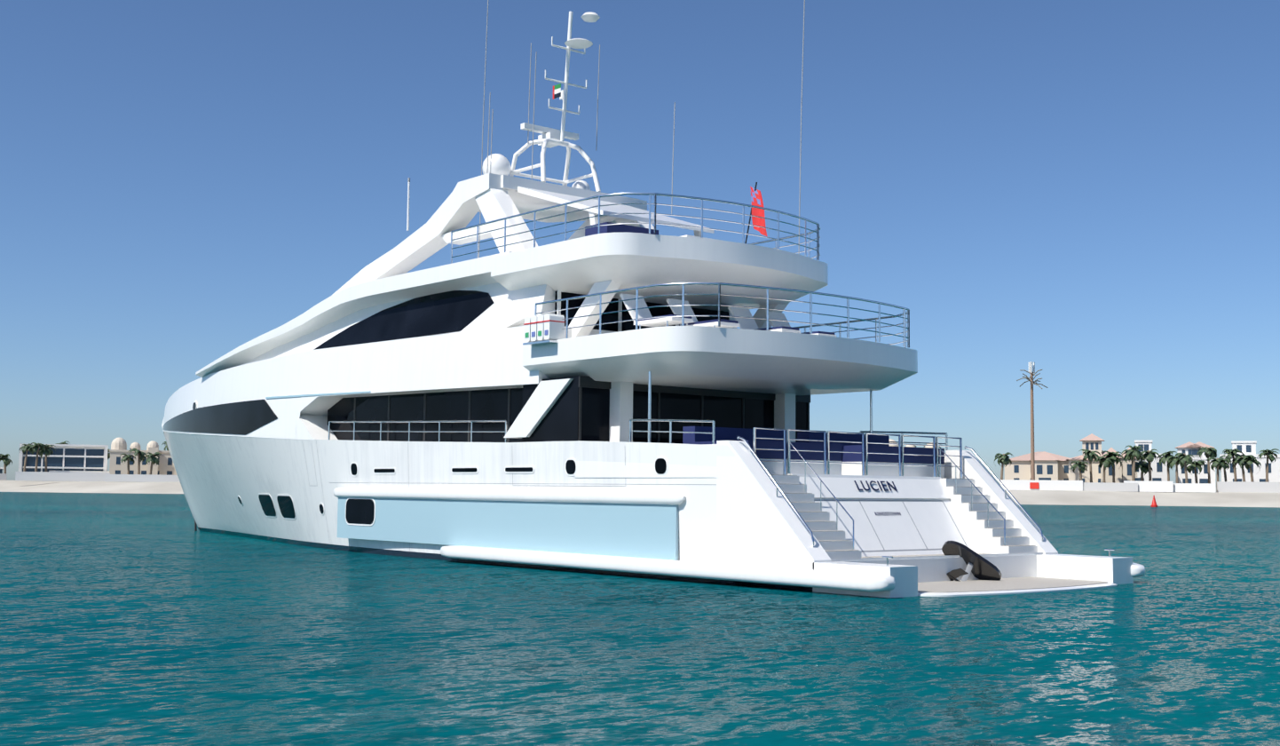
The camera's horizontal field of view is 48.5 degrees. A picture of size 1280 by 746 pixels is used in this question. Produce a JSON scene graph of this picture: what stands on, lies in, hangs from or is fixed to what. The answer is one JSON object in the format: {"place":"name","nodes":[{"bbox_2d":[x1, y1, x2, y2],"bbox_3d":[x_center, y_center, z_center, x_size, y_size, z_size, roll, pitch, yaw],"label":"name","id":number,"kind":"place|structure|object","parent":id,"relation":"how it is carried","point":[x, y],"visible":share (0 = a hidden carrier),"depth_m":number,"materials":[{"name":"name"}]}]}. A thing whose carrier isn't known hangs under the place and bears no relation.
{"place":"outdoors","nodes":[
{"label":"outdoors","id":0,"kind":"place"},
{"bbox_2d":[194,520,197,530],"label":"yacht stem fitting","id":1,"kind":"object","parent":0,"point":[195,526],"visible":0.23,"depth_m":60.73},
{"bbox_2d":[407,0,805,257],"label":"whip antennas","id":2,"kind":"object","parent":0,"point":[408,179],"visible":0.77,"depth_m":40.28,"materials":[{"name":"white plastic"}]},
{"bbox_2d":[328,192,948,450],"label":"deck railings","id":3,"kind":"object","parent":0,"point":[767,308],"visible":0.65,"depth_m":34.36,"materials":[{"name":"silver metal"}]},
{"bbox_2d":[0,491,1279,745],"bbox_3d":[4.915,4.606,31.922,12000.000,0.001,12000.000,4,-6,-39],"label":"sea water","id":4,"kind":"structure","parent":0,"point":[142,620],"depth_m":17.31,"materials":[{"name":"teal liquid"}]},
{"bbox_2d":[163,431,1043,590],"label":"yacht hull","id":5,"kind":"object","parent":4,"relation":"on","point":[217,475],"visible":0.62,"depth_m":40.61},
{"bbox_2d":[265,390,371,398],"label":"trim strip","id":6,"kind":"object","parent":5,"relation":"on","point":[288,396],"visible":0.33,"depth_m":44.16,"materials":[{"name":"white"}]},
{"bbox_2d":[161,325,617,440],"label":"superstructure","id":7,"kind":"object","parent":5,"relation":"on","point":[483,359],"visible":0.46,"depth_m":42.39,"materials":[{"name":"white paint"}]},
{"bbox_2d":[162,399,277,434],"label":"bow window","id":8,"kind":"structure","parent":7,"relation":"in","point":[244,417],"depth_m":49.99,"materials":[{"name":"black glass"}]},
{"bbox_2d":[192,401,668,525],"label":"portholes","id":9,"kind":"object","parent":5,"relation":"in","point":[359,511],"depth_m":41.28,"materials":[{"name":"black glass"}]},
{"bbox_2d":[241,282,736,364],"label":"upper deck side","id":10,"kind":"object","parent":5,"relation":"on","point":[525,299],"depth_m":42.75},
{"bbox_2d":[195,251,528,377],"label":"upper superstructure","id":11,"kind":"object","parent":10,"relation":"on","point":[502,312],"visible":0.35,"depth_m":41.83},
{"bbox_2d":[313,290,494,349],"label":"side window","id":12,"kind":"structure","parent":10,"relation":"in","point":[448,312],"depth_m":40.85,"materials":[{"name":"black glass"}]},
{"bbox_2d":[337,497,678,560],"bbox_3d":[-1.002,4.117,39.153,8.124,1.200,15.400,4,-6,-39],"label":"hull side panel","id":13,"kind":"object","parent":5,"relation":"on","point":[649,531],"visible":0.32,"depth_m":34.86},
{"bbox_2d":[333,487,685,505],"bbox_3d":[-0.995,3.379,39.214,8.300,0.300,15.900,4,-6,-39],"label":"rub rail","id":14,"kind":"object","parent":5,"relation":"attached to","point":[630,496],"visible":0.71,"depth_m":35.00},
{"bbox_2d":[302,442,716,551],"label":"yacht hull seams","id":15,"kind":"object","parent":5,"relation":"attached to","point":[512,483],"visible":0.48,"depth_m":34.93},
{"bbox_2d":[553,83,560,99],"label":"flag","id":16,"kind":"object","parent":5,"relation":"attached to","point":[557,90],"visible":1,"depth_m":41.01,"materials":[{"name":"multicoloured fabric"}]},
{"bbox_2d":[327,375,810,443],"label":"main deck windows","id":17,"kind":"structure","parent":5,"relation":"on","point":[580,409],"depth_m":37.33,"materials":[{"name":"black glass"}]},
{"bbox_2d":[522,325,917,395],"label":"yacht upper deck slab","id":18,"kind":"structure","parent":5,"relation":"on","point":[744,359],"depth_m":32.78,"materials":[{"name":"white paint"}]},
{"bbox_2d":[522,313,564,346],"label":"life raft canisters","id":19,"kind":"object","parent":18,"relation":"attached to","point":[543,329],"visible":0.52,"depth_m":34.24,"materials":[{"name":"white plastic"}]},
{"bbox_2d":[490,232,827,311],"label":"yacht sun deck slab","id":20,"kind":"structure","parent":18,"relation":"on","point":[582,265],"depth_m":35.14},
{"bbox_2d":[332,173,714,294],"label":"radar arch","id":21,"kind":"structure","parent":20,"relation":"on","point":[491,196],"depth_m":40.76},
{"bbox_2d":[406,11,600,230],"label":"radar mast","id":22,"kind":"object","parent":21,"relation":"on","point":[549,138],"depth_m":41.75,"materials":[{"name":"white metal"}]},
{"bbox_2d":[584,221,721,240],"bbox_3d":[0.095,-3.354,38.532,5.200,0.850,3.400,4,-6,-39],"label":"sun deck seating","id":23,"kind":"object","parent":20,"relation":"on","point":[614,228],"visible":0.12,"depth_m":36.00,"materials":[{"name":"blue fabric"}]},
{"bbox_2d":[744,181,767,243],"bbox_3d":[2.921,-3.966,36.103,0.120,1.779,0.839,4,-6,-39],"label":"flag","id":24,"kind":"object","parent":20,"relation":"on","point":[756,197],"visible":0.88,"depth_m":36.09,"materials":[{"name":"red fabric"}]},
{"bbox_2d":[619,292,836,336],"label":"deck chairs","id":25,"kind":"object","parent":18,"relation":"on","point":[746,323],"visible":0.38,"depth_m":35.03,"materials":[{"name":"white fabric"}]},
{"bbox_2d":[503,378,946,478],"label":"yacht bulwark fins","id":26,"kind":"object","parent":5,"relation":"attached to","point":[543,398],"visible":0.27,"depth_m":33.41,"materials":[{"name":"white paint"}]},
{"bbox_2d":[440,545,1145,592],"bbox_3d":[2.894,4.517,34.384,8.910,0.320,15.350,4,-6,-39],"label":"lower hull fender","id":27,"kind":"object","parent":5,"relation":"attached to","point":[846,580],"visible":0.5,"depth_m":29.87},
{"bbox_2d":[716,440,1133,597],"bbox_3d":[4.625,3.352,32.393,8.080,3.370,9.650,4,-6,-39],"label":"stern","id":28,"kind":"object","parent":4,"relation":"on","point":[759,521],"depth_m":30.67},
{"bbox_2d":[608,380,795,442],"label":"support pillars","id":29,"kind":"structure","parent":28,"relation":"on","point":[620,404],"depth_m":34.32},
{"bbox_2d":[647,371,962,478],"bbox_3d":[4.082,1.265,33.251,7.570,2.340,3.145,4,-6,-39],"label":"stern railing","id":30,"kind":"object","parent":28,"relation":"on","point":[900,454],"visible":0.81,"depth_m":32.04,"materials":[{"name":"silver metal"}]},
{"bbox_2d":[682,426,944,478],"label":"yacht cockpit sunpads","id":31,"kind":"object","parent":28,"relation":"on","point":[723,433],"visible":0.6,"depth_m":32.67,"materials":[{"name":"blue fabric"}]},
{"bbox_2d":[853,480,897,490],"bbox_3d":[5.260,2.511,31.702,1.292,0.252,0.012,4,-37,-39],"label":"yacht name lettering","id":32,"kind":"object","parent":28,"relation":"on","point":[883,485],"visible":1,"depth_m":31.75,"materials":[{"name":"black"}]},
{"bbox_2d":[874,511,900,515],"bbox_3d":[5.470,3.106,31.390,0.840,0.091,0.012,4,-40,-39],"label":"small lettering","id":33,"kind":"object","parent":28,"relation":"on","point":[895,513],"visible":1,"depth_m":31.35,"materials":[{"name":"grey"}]},
{"bbox_2d":[813,499,967,552],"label":"garage door seams","id":34,"kind":"object","parent":28,"relation":"on","point":[903,501],"visible":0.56,"depth_m":31.45,"materials":[{"name":"grey plastic"}]},
{"bbox_2d":[771,474,1035,558],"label":"stair treads","id":35,"kind":"object","parent":28,"relation":"on","point":[901,555],"visible":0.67,"depth_m":30.23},
{"bbox_2d":[737,435,1114,565],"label":"stair handrails","id":36,"kind":"object","parent":28,"relation":"attached to","point":[850,517],"visible":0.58,"depth_m":30.04,"materials":[{"name":"silver metal"}]},
{"bbox_2d":[917,581,1117,596],"bbox_3d":[7.278,4.505,29.062,6.440,0.340,2.580,4,-6,-39],"label":"swim platform edge","id":37,"kind":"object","parent":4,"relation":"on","point":[1013,591],"depth_m":27.50,"materials":[{"name":"white plastic"}]},
{"bbox_2d":[941,540,1001,580],"bbox_3d":[7.008,4.190,30.385,1.269,1.209,0.992,4,-6,-39],"label":"efoil board","id":38,"kind":"object","parent":37,"relation":"on","point":[979,566],"visible":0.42,"depth_m":30.33,"materials":[{"name":"black plastic"}]},
{"bbox_2d":[917,576,1107,592],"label":"swim platform deck","id":39,"kind":"structure","parent":37,"relation":"on","point":[1000,584],"depth_m":29.11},
{"bbox_2d":[1150,495,1157,506],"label":"buoy","id":40,"kind":"object","parent":4,"relation":"on","point":[1154,503],"visible":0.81,"depth_m":245.09,"materials":[{"name":"red plastic"}]},
{"bbox_2d":[0,480,1279,506],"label":"beach","id":41,"kind":"structure","parent":0,"point":[1221,499],"depth_m":282.18,"materials":[{"name":"beige sand"}]},
{"bbox_2d":[0,433,1279,492],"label":"buildings","id":42,"kind":"structure","parent":41,"relation":"on","point":[89,462],"depth_m":310.23,"materials":[{"name":"beige"}]},
{"bbox_2d":[0,440,1279,490],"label":"shore palm","id":43,"kind":"object","parent":41,"relation":"on","point":[1181,459],"depth_m":295.21,"materials":[{"name":"green plant"}]},
{"bbox_2d":[1029,481,1039,488],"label":"red sign","id":44,"kind":"object","parent":41,"relation":"on","point":[1033,485],"visible":1,"depth_m":294.83,"materials":[{"name":"red"}]},
{"bbox_2d":[0,0,1279,491],"label":"sky","id":45,"kind":"structure","parent":0,"point":[1086,192],"materials":[{"name":"blue"}]},
{"bbox_2d":[554,279,788,337],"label":"yacht aft wall","id":46,"kind":"structure","parent":0,"point":[605,286],"depth_m":37.02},
{"bbox_2d":[1016,361,1047,480],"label":"telecom palm tower","id":47,"kind":"structure","parent":0,"point":[1032,459],"depth_m":299.94,"materials":[{"name":"brown"}]}
]}

